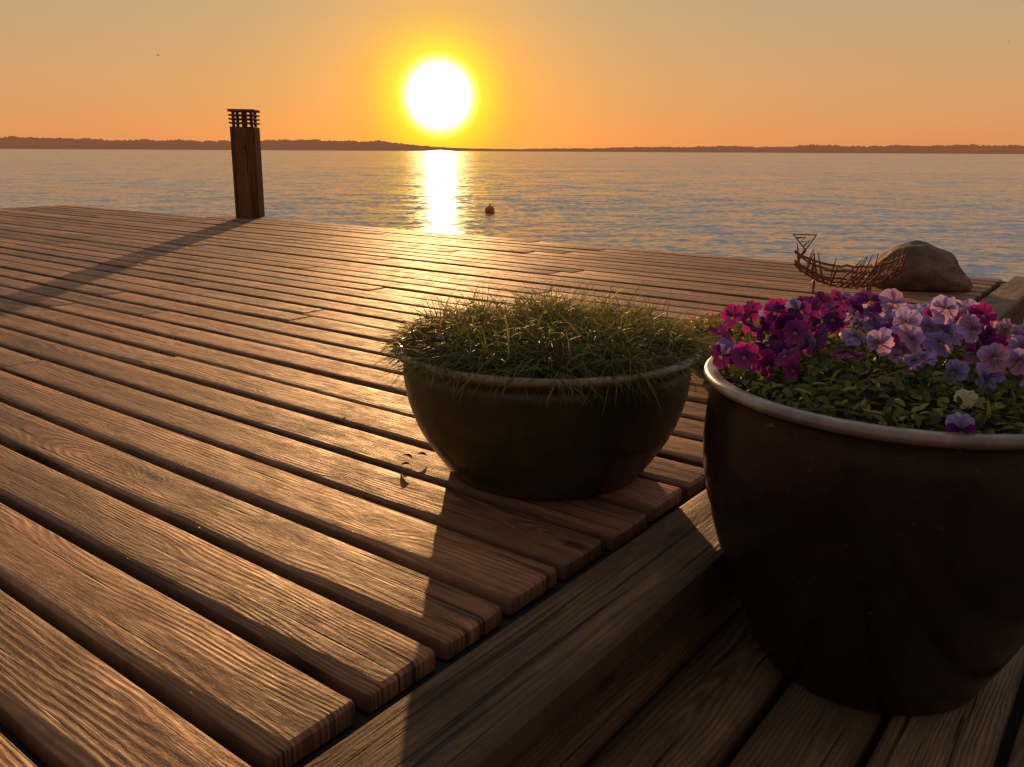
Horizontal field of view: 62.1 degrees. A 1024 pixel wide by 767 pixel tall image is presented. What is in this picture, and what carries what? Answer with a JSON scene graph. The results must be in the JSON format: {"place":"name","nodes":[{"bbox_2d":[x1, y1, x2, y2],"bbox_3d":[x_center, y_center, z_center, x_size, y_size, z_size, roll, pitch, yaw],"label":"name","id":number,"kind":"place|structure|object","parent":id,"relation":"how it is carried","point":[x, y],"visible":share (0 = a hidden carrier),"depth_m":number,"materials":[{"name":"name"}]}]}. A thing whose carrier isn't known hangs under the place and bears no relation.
{"place":"outdoors","nodes":[
{"label":"outdoors","id":0,"kind":"place"},
{"bbox_2d":[0,149,1023,281],"bbox_3d":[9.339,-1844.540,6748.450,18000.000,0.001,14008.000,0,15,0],"label":"water","id":1,"kind":"structure","parent":0,"point":[854,209],"depth_m":31.27,"materials":[{"name":"grey liquid"}]},
{"bbox_2d":[485,203,494,212],"bbox_3d":[-0.577,-4.505,22.095,0.256,0.344,0.256,0,15,0],"label":"mooring buoy","id":2,"kind":"object","parent":1,"relation":"on","point":[489,209],"visible":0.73,"depth_m":22.00,"materials":[{"name":"red plastic"}]},
{"bbox_2d":[0,205,1023,766],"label":"wooden deck","id":3,"kind":"structure","parent":1,"relation":"on","point":[232,535],"depth_m":1.45,"materials":[{"name":"brown wood"}]},
{"bbox_2d":[227,109,264,217],"bbox_3d":[-2.589,-2.143,8.317,0.252,1.020,0.252,0,15,-4],"label":"bollard light","id":4,"kind":"object","parent":3,"relation":"on","point":[247,169],"visible":1,"depth_m":8.23,"materials":[{"name":"brown wood"}]},
{"bbox_2d":[369,270,720,499],"bbox_3d":[0.084,-0.029,1.785,0.792,0.408,0.784,0,15,0],"label":"grass planter bowl","id":5,"kind":"object","parent":3,"relation":"on","point":[552,400],"depth_m":1.57,"materials":[{"name":"brown ceramic"}]},
{"bbox_2d":[793,234,907,292],"bbox_3d":[1.585,-0.563,4.024,0.518,0.272,0.288,5,16,17],"label":"wire basket","id":6,"kind":"object","parent":3,"relation":"on","point":[885,275],"visible":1,"depth_m":4.01,"materials":[{"name":"metal"}]},
{"bbox_2d":[703,288,1023,715],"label":"viola planter pot","id":7,"kind":"object","parent":3,"relation":"on","point":[865,492],"visible":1,"depth_m":1.16,"materials":[{"name":"brown ceramic"}]},
{"bbox_2d":[865,240,972,291],"bbox_3d":[2.038,-0.597,4.259,0.506,0.229,0.382,7,17,23],"label":"boulder","id":8,"kind":"object","parent":3,"relation":"on","point":[929,267],"visible":0.83,"depth_m":4.13,"materials":[{"name":"stone"}]},
{"bbox_2d":[0,136,1023,153],"bbox_3d":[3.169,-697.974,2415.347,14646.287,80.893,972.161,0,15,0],"label":"distant shore","id":9,"kind":"structure","parent":0,"point":[12,142],"depth_m":2411.25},
{"bbox_2d":[0,0,1023,148],"label":"sky","id":10,"kind":"structure","parent":0,"point":[488,74],"materials":[{"name":"orange"}]},
{"bbox_2d":[671,300,778,380],"bbox_3d":[0.685,-0.129,2.504,0.530,0.221,0.524,0,15,0],"label":"plant","id":11,"kind":"object","parent":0,"point":[741,335],"visible":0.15,"depth_m":2.52,"materials":[{"name":"green plant"}]}
]}

